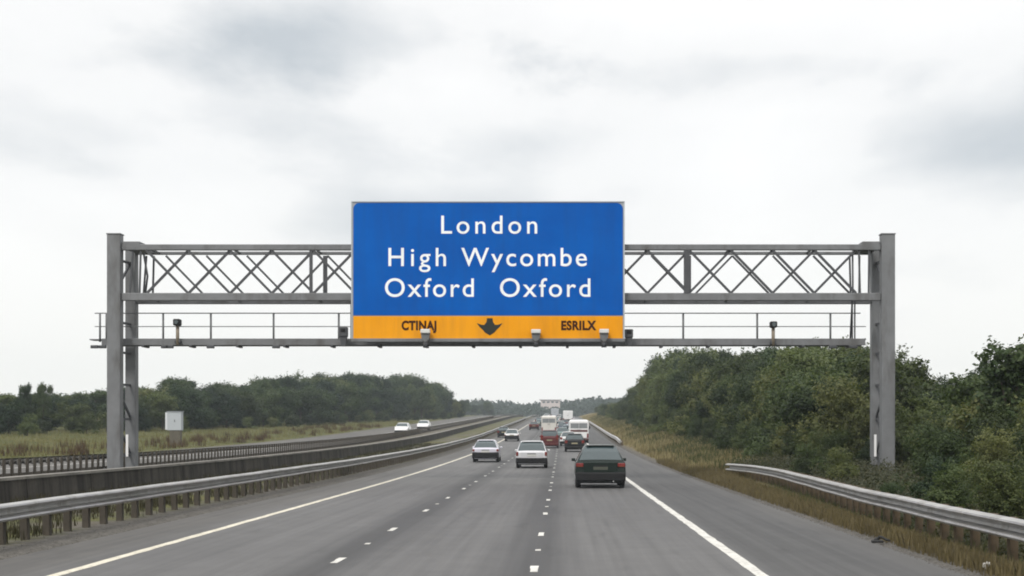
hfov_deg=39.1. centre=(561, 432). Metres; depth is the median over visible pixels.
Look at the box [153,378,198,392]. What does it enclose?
tree
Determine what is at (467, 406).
tree
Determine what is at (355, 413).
bush
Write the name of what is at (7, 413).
bush
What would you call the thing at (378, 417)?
shrub
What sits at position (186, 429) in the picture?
shrub
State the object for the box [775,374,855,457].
bush
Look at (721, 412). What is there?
bush
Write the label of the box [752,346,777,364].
tree
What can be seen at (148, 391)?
bush
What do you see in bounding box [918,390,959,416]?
tree
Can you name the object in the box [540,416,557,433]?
van
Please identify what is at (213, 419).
bush
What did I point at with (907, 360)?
bush
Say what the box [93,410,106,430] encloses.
shrub
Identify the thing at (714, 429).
shrub
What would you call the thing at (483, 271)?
direction sign
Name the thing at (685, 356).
tree
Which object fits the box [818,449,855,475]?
shrub
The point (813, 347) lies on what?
bush
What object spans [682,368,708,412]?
bush
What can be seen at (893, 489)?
shrub
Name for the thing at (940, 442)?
shrub
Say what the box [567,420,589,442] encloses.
van
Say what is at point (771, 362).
tree
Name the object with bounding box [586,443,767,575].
road edge marking
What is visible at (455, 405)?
bush
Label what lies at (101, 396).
tree
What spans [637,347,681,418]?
bush
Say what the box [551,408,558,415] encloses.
lorry
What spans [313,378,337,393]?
tree
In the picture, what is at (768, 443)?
shrub
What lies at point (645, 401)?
shrub
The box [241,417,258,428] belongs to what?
shrub
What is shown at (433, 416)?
shrub
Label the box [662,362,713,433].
shrub
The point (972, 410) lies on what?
bush
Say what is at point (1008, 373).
tree
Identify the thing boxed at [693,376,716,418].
tree
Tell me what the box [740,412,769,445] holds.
shrub
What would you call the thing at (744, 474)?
dry grass
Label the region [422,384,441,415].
bush
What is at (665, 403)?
tree
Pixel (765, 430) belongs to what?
shrub
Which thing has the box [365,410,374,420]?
shrub
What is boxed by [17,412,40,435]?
shrub
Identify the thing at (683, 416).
shrub
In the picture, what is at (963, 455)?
shrub
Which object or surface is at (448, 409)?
bush
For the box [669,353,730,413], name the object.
bush
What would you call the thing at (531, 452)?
car
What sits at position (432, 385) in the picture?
tree
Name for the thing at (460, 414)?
shrub
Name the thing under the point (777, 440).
shrub
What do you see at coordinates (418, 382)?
tree
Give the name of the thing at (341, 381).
bush
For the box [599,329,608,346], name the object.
sign lamp
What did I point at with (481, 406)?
tree
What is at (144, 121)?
sky
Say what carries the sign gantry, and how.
on the ground at (33, 543)
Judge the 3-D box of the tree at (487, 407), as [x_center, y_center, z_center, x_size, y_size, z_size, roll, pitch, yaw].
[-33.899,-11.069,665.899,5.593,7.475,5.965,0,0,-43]
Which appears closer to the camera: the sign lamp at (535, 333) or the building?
the sign lamp at (535, 333)
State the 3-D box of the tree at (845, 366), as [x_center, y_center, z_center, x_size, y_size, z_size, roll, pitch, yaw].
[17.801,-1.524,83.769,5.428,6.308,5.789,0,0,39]
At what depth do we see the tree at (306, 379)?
319.76 m
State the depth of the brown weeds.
127.51 m
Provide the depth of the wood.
901.29 m
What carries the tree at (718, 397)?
on the ground at (33, 543)
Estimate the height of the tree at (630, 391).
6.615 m
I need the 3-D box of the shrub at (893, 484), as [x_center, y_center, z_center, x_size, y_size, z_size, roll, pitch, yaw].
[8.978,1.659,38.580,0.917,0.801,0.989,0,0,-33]
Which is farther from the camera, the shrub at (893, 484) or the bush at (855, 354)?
the bush at (855, 354)
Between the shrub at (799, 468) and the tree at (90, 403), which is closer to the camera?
the shrub at (799, 468)
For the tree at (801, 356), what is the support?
on the ground at (33, 543)
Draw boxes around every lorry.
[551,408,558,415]
[562,411,573,420]
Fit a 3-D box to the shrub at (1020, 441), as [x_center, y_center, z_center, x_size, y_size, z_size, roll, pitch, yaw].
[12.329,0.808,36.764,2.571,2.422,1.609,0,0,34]
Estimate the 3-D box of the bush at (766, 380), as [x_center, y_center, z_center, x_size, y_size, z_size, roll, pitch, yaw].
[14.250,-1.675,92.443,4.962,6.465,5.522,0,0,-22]
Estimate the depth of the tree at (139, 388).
216.19 m
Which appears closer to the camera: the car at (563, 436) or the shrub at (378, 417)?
the car at (563, 436)
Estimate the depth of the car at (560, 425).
235.25 m
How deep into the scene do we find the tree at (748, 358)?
139.35 m
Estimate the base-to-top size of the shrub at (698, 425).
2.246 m
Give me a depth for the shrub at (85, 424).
160.69 m
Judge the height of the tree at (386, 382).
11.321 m
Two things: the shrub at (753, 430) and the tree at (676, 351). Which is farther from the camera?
the tree at (676, 351)
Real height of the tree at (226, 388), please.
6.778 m
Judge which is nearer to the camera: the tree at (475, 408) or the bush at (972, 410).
the bush at (972, 410)
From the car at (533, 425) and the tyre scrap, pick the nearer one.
the tyre scrap
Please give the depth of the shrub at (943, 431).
46.60 m
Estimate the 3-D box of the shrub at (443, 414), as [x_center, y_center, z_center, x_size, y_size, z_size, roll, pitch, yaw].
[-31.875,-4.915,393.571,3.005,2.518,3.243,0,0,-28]
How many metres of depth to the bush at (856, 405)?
68.38 m
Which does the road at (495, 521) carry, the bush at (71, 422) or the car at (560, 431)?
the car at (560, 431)
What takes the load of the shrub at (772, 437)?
on the ground at (33, 543)
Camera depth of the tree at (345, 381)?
327.84 m
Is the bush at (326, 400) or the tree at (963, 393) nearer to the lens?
the tree at (963, 393)
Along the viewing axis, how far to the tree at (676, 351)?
266.65 m
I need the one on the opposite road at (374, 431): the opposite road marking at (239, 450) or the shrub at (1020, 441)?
the opposite road marking at (239, 450)
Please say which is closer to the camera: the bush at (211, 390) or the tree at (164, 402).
the tree at (164, 402)
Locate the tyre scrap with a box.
[871,536,889,542]
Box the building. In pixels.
[539,399,561,416]
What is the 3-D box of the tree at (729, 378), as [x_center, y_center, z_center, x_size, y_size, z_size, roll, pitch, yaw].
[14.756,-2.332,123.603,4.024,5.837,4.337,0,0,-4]
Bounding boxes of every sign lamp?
[420,329,429,347]
[531,329,540,346]
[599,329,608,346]
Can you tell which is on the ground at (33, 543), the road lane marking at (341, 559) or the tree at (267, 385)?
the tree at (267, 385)
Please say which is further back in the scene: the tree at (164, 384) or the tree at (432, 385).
the tree at (432, 385)
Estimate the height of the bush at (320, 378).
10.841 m
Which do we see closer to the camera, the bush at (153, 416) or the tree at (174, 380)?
the bush at (153, 416)
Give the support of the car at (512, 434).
on the road at (495, 521)
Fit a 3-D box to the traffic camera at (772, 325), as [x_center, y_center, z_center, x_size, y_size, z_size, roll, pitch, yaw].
[9.169,-4.299,62.385,0.300,1.040,0.530,0,0,0]
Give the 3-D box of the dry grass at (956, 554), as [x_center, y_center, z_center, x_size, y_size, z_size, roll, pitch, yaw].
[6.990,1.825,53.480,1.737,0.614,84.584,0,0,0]
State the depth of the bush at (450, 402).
437.30 m
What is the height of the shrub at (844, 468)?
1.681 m
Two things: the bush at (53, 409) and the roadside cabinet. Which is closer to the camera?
the roadside cabinet
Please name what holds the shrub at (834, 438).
on the ground at (33, 543)
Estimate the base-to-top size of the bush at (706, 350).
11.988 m
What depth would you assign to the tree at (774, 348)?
136.04 m
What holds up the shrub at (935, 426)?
on the ground at (33, 543)
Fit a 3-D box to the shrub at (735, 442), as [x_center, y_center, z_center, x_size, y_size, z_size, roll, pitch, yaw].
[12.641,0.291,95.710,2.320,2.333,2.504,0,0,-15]
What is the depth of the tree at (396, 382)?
379.20 m
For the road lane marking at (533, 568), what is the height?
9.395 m
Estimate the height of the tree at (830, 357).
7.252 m
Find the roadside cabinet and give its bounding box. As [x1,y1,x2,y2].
[165,411,183,445]
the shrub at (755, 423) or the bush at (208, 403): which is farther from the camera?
the bush at (208, 403)
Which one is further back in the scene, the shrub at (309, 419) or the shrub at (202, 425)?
the shrub at (309, 419)
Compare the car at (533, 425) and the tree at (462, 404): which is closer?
the car at (533, 425)
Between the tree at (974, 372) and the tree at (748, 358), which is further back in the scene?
the tree at (748, 358)
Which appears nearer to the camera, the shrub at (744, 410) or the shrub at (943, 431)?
the shrub at (943, 431)
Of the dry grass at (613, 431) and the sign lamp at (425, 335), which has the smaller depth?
the sign lamp at (425, 335)
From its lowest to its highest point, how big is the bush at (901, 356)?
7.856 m
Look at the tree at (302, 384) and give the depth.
287.95 m
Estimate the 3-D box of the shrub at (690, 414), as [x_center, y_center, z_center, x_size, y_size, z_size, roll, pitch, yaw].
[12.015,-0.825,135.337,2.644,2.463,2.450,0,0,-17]
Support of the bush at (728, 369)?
on the ground at (33, 543)
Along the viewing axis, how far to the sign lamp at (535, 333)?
60.96 m
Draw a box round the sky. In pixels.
[0,0,1023,404]
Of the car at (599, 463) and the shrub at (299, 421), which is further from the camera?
the shrub at (299, 421)
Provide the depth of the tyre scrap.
27.41 m
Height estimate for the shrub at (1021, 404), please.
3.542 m
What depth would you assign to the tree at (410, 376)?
443.44 m
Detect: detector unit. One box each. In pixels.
[339,327,347,346]
[625,329,632,345]
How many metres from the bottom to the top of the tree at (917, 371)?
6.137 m
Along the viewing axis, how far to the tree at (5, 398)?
162.43 m
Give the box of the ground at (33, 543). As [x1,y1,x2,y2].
[0,412,1023,575]
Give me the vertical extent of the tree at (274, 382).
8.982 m
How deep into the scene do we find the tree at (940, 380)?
101.59 m
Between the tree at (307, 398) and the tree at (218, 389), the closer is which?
the tree at (218, 389)
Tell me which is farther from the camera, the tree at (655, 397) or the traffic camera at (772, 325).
the tree at (655, 397)
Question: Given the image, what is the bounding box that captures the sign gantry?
[89,233,895,469]
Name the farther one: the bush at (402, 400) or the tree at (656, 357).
the bush at (402, 400)
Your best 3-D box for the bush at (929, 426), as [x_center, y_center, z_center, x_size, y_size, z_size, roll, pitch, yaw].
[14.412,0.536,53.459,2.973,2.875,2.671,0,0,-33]
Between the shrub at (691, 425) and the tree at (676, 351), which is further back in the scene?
the tree at (676, 351)
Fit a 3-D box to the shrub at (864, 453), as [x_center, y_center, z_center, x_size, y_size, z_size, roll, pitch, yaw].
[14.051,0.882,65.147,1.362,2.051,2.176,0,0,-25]
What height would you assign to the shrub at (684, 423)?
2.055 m
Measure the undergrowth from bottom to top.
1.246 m
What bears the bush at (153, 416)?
on the ground at (33, 543)
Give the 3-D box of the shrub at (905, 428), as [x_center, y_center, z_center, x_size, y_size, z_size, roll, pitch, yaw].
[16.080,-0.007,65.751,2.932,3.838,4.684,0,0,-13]
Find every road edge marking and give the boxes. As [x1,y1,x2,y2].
[48,420,534,575]
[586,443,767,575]
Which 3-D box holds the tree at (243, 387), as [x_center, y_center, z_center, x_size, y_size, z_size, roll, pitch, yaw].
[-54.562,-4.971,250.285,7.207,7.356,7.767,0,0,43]
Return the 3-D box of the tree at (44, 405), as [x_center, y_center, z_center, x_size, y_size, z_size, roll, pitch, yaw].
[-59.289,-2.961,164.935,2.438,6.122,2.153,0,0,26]
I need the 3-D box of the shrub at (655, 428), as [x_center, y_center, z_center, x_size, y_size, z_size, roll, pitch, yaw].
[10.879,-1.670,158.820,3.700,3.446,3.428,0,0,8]
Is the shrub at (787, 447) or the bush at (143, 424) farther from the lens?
the bush at (143, 424)
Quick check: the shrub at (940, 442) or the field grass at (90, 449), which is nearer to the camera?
the shrub at (940, 442)
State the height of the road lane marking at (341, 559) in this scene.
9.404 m
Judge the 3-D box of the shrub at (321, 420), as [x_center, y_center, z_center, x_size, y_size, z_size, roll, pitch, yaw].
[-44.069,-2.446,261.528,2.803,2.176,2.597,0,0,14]
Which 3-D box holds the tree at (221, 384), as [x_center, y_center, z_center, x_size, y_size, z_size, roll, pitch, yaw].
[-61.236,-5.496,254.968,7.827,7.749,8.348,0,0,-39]
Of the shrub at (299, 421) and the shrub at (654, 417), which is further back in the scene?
the shrub at (299, 421)
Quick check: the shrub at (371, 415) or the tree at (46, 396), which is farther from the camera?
the shrub at (371, 415)
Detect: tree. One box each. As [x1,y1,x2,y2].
[0,392,16,406]
[5,404,35,431]
[15,382,35,408]
[15,391,54,404]
[27,395,44,424]
[32,383,53,419]
[47,393,75,400]
[63,398,98,421]
[70,390,106,419]
[138,385,152,395]
[141,390,178,429]
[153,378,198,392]
[156,377,205,397]
[161,376,189,383]
[169,376,192,385]
[179,377,198,387]
[203,380,235,389]
[204,386,234,395]
[221,386,243,395]
[234,383,264,394]
[247,379,273,392]
[254,377,280,389]
[275,375,304,415]
[288,386,317,419]
[296,380,310,389]
[300,375,316,383]
[312,372,337,379]
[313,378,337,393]
[331,372,354,379]
[332,376,358,387]
[332,381,363,421]
[341,370,365,376]
[352,373,389,396]
[367,375,393,389]
[381,374,411,414]
[400,373,417,378]
[408,374,428,388]
[416,385,435,418]
[427,381,437,390]
[436,389,452,408]
[452,400,465,409]
[464,402,470,414]
[471,405,478,414]
[478,404,484,413]
[482,402,494,415]
[626,388,636,404]
[636,365,650,390]
[644,353,662,368]
[647,370,665,404]
[656,351,688,374]
[658,368,691,410]
[659,364,685,395]
[668,346,688,356]
[670,353,686,369]
[674,347,727,368]
[687,347,744,375]
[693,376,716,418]
[699,373,737,410]
[706,380,737,414]
[711,372,744,414]
[731,348,761,368]
[737,347,758,356]
[743,354,771,376]
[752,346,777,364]
[756,346,783,357]
[756,346,826,375]
[758,346,849,374]
[766,347,843,414]
[807,346,837,362]
[821,351,955,423]
[824,353,900,391]
[837,348,868,363]
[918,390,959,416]
[931,374,999,414]
[932,369,1013,425]
[932,372,955,388]
[958,364,999,379]
[959,334,1023,437]
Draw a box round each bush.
[0,398,33,433]
[32,395,69,429]
[47,398,97,432]
[123,399,152,431]
[138,383,173,426]
[139,394,163,428]
[156,381,212,428]
[165,385,217,428]
[195,383,225,424]
[197,389,223,426]
[206,391,246,427]
[213,387,263,426]
[246,381,300,425]
[249,375,268,384]
[249,387,285,426]
[275,369,304,418]
[293,385,339,423]
[304,382,334,422]
[310,372,341,407]
[323,372,348,386]
[337,382,367,421]
[359,372,386,413]
[386,387,411,419]
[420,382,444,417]
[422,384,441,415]
[435,387,452,416]
[445,389,453,408]
[452,400,464,416]
[634,373,648,404]
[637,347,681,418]
[639,373,657,412]
[662,371,687,416]
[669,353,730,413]
[675,381,691,413]
[682,351,720,372]
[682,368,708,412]
[695,346,714,353]
[697,349,765,418]
[708,377,746,426]
[743,361,793,428]
[756,354,827,426]
[756,374,818,432]
[770,337,827,352]
[774,362,856,431]
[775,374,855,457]
[826,334,863,357]
[827,376,902,467]
[830,343,912,363]
[895,353,922,376]
[906,412,962,451]
[943,384,992,454]
[956,399,1023,462]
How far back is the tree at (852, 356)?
88.70 m
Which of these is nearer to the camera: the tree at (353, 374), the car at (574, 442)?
the car at (574, 442)
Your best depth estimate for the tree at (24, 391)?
164.68 m
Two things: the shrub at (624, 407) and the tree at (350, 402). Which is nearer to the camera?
the shrub at (624, 407)
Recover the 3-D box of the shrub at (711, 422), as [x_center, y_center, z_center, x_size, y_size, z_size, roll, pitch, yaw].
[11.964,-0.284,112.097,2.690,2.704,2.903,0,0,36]
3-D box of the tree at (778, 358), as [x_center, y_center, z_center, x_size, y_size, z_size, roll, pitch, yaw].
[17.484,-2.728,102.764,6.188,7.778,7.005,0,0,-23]
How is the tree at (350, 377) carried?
on the ground at (33, 543)
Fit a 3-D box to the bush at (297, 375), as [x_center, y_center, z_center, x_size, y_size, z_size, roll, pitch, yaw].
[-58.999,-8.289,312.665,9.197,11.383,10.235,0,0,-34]
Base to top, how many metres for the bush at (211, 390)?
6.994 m
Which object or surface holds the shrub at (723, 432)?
on the ground at (33, 543)
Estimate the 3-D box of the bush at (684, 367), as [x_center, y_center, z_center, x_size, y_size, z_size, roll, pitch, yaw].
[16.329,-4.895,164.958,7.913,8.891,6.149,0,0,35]
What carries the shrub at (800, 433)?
on the ground at (33, 543)
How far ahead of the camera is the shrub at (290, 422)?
233.75 m
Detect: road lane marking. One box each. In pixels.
[331,455,515,562]
[530,458,556,571]
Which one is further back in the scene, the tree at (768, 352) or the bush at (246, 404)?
the bush at (246, 404)
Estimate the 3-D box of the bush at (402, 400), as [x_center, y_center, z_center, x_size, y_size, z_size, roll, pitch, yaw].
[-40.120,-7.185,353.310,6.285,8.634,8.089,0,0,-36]
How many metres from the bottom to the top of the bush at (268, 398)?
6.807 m
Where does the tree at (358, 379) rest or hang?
on the ground at (33, 543)
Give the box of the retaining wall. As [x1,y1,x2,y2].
[0,415,523,503]
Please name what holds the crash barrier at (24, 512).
on the ground at (33, 543)
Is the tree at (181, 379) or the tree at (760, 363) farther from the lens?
the tree at (181, 379)
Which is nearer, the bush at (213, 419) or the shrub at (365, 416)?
the bush at (213, 419)
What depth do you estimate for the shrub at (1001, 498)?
28.83 m
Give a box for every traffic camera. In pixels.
[173,319,181,344]
[769,321,776,345]
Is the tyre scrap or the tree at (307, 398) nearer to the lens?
the tyre scrap
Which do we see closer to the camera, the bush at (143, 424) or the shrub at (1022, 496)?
the shrub at (1022, 496)
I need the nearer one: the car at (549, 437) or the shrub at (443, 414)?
the car at (549, 437)
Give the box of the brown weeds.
[0,422,380,455]
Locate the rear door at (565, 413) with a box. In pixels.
[563,411,567,418]
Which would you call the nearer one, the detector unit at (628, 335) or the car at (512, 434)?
the detector unit at (628, 335)
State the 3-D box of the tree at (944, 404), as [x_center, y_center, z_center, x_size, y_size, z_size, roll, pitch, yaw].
[18.111,-0.404,61.412,4.018,4.669,4.285,0,0,-38]
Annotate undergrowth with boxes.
[723,452,1023,559]
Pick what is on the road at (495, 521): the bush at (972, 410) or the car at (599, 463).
the car at (599, 463)
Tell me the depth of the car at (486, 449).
95.53 m
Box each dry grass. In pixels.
[581,413,793,468]
[637,438,788,478]
[656,457,1023,575]
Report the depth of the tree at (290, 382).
277.51 m
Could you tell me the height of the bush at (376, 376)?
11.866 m
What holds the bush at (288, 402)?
on the ground at (33, 543)
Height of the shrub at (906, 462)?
3.010 m
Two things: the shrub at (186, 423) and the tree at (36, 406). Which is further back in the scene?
the shrub at (186, 423)
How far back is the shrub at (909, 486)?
40.26 m
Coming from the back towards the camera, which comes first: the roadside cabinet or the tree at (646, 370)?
the tree at (646, 370)
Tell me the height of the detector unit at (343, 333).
0.834 m
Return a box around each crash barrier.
[0,414,515,476]
[0,415,538,544]
[589,421,622,445]
[725,463,1023,560]
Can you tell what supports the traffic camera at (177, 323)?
attached to the sign gantry
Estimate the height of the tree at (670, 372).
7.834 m
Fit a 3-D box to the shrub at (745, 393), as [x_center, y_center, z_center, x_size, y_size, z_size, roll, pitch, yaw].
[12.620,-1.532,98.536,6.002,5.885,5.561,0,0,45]
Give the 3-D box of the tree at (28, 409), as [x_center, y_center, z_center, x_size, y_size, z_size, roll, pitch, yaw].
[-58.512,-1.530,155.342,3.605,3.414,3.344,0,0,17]
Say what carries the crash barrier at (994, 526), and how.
on the ground at (33, 543)
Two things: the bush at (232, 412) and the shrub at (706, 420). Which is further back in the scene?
the bush at (232, 412)
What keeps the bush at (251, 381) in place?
on the ground at (33, 543)
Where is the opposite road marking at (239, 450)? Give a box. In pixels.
[6,416,486,468]
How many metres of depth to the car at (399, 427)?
190.64 m
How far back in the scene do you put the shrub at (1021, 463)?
34.16 m
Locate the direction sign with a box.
[351,201,624,341]
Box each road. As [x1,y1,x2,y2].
[0,416,497,473]
[0,417,967,575]
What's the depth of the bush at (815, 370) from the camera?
88.88 m
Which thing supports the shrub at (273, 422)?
on the ground at (33, 543)
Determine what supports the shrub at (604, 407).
on the ground at (33, 543)
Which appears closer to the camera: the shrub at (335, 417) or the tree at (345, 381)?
the shrub at (335, 417)
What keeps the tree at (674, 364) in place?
on the ground at (33, 543)
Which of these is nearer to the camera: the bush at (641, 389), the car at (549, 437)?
the car at (549, 437)
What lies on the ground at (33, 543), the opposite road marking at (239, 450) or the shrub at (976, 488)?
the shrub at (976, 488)
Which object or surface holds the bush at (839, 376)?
on the ground at (33, 543)
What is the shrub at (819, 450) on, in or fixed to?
on the ground at (33, 543)
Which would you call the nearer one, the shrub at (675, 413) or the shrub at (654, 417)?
the shrub at (675, 413)
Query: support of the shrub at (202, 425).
on the ground at (33, 543)
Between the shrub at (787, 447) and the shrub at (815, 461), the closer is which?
the shrub at (815, 461)
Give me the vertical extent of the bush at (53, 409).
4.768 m
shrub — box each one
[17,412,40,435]
[33,420,52,433]
[71,412,102,433]
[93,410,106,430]
[176,410,188,427]
[182,415,191,431]
[194,422,207,429]
[205,418,217,428]
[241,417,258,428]
[265,417,277,426]
[284,414,299,426]
[293,418,302,425]
[304,413,320,425]
[315,415,325,424]
[329,410,342,423]
[362,411,372,421]
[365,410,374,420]
[374,413,385,421]
[428,412,436,419]
[439,411,449,418]
[457,409,464,417]
[597,404,606,415]
[605,402,617,417]
[616,403,632,419]
[625,406,637,423]
[638,370,665,413]
[644,402,673,431]
[650,404,660,425]
[659,370,682,425]
[661,362,704,430]
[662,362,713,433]
[675,413,698,435]
[678,417,689,435]
[679,409,692,432]
[684,417,704,439]
[684,420,697,436]
[696,412,719,444]
[700,418,711,433]
[708,422,719,444]
[711,413,739,445]
[712,367,765,449]
[719,366,773,438]
[732,363,780,426]
[733,424,747,448]
[739,369,814,457]
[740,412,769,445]
[741,422,762,449]
[755,425,776,449]
[762,433,779,453]
[765,423,783,455]
[767,421,793,455]
[780,427,811,456]
[787,427,821,459]
[788,441,829,476]
[790,455,814,475]
[791,369,900,455]
[806,429,828,459]
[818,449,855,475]
[819,427,856,461]
[825,444,859,482]
[853,433,869,468]
[877,481,905,495]
[879,481,902,492]
[887,418,966,483]
[895,392,941,469]
[899,413,938,470]
[900,410,941,467]
[905,481,916,494]
[906,408,955,470]
[906,451,978,500]
[907,457,941,483]
[918,421,971,463]
[921,459,976,509]
[925,455,1023,533]
[947,442,983,474]
[958,421,1022,485]
[970,479,994,506]
[995,394,1023,459]
[998,424,1023,492]
[1010,482,1023,517]
[1011,423,1023,477]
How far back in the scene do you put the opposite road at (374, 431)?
131.35 m
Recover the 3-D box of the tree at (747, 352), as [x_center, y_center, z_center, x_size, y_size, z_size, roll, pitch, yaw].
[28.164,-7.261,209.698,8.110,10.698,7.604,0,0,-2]
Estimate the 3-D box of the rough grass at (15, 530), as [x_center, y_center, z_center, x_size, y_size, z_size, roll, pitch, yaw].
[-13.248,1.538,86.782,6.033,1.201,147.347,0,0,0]
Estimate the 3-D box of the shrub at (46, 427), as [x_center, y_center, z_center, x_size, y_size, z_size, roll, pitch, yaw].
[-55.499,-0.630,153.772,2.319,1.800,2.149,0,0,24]
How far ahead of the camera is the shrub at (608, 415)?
322.30 m
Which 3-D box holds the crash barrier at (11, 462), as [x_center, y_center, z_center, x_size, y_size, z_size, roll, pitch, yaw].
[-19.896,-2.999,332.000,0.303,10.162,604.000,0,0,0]
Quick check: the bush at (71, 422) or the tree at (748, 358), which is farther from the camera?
the bush at (71, 422)
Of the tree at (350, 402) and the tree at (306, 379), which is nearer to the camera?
the tree at (350, 402)
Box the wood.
[14,393,626,416]
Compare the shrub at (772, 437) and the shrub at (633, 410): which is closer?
the shrub at (772, 437)
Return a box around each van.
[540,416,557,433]
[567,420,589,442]
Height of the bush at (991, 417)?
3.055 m
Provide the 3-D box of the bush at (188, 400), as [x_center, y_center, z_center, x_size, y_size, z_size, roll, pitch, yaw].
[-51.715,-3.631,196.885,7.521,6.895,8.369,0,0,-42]
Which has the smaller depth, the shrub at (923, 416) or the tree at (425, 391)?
the shrub at (923, 416)
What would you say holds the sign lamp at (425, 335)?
attached to the direction sign
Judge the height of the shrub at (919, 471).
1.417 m
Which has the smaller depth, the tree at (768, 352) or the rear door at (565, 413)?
the tree at (768, 352)
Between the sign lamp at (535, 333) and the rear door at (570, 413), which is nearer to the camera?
the sign lamp at (535, 333)
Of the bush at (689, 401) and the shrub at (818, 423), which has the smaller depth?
the shrub at (818, 423)
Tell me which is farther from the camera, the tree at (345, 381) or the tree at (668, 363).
the tree at (345, 381)
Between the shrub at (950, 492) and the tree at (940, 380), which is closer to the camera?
the shrub at (950, 492)
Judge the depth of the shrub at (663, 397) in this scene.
169.79 m
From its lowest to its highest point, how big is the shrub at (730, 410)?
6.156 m
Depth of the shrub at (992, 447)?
38.86 m
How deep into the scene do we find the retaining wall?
59.97 m
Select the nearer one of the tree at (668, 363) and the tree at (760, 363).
the tree at (760, 363)
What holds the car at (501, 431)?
on the road at (495, 521)
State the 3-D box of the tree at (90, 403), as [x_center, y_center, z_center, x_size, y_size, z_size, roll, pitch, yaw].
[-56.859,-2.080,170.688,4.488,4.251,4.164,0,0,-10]
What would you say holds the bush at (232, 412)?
on the ground at (33, 543)
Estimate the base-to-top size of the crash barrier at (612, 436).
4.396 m
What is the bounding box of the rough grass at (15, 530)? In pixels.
[0,442,464,543]
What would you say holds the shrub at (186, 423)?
on the ground at (33, 543)
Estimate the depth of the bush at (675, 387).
157.74 m
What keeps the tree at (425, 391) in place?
on the ground at (33, 543)
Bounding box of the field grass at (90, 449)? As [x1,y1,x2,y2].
[0,420,417,458]
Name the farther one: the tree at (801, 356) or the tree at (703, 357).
the tree at (703, 357)
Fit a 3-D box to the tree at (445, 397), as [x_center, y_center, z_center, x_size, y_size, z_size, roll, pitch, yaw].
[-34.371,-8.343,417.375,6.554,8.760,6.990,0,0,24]
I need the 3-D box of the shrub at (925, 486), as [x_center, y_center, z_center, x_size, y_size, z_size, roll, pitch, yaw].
[9.198,1.252,34.433,2.008,1.645,1.257,0,0,-20]
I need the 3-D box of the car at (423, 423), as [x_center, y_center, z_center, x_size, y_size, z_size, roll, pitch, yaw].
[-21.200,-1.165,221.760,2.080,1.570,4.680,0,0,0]
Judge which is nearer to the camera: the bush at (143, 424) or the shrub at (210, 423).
the bush at (143, 424)
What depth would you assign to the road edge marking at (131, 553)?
29.82 m
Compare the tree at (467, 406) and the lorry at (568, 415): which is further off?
the tree at (467, 406)
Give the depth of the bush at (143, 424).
177.79 m
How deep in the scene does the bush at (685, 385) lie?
149.55 m
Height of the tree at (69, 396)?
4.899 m
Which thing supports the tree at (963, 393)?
on the ground at (33, 543)
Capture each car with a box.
[394,423,410,431]
[417,420,430,429]
[472,439,501,461]
[497,427,508,436]
[504,429,519,440]
[515,441,549,467]
[529,422,539,429]
[539,430,559,447]
[557,423,566,427]
[557,428,568,437]
[560,432,574,445]
[563,434,584,451]
[571,444,625,487]
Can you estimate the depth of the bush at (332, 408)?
271.04 m
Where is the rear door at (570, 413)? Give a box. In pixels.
[568,411,572,418]
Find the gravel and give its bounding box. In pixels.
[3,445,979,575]
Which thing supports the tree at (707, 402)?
on the ground at (33, 543)
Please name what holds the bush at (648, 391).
on the ground at (33, 543)
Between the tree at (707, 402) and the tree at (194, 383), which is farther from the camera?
the tree at (194, 383)
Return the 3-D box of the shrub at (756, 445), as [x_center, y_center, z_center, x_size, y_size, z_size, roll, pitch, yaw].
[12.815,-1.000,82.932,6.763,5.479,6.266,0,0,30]
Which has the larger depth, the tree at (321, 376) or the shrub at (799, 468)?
the tree at (321, 376)
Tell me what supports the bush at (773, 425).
on the ground at (33, 543)
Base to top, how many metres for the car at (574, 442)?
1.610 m

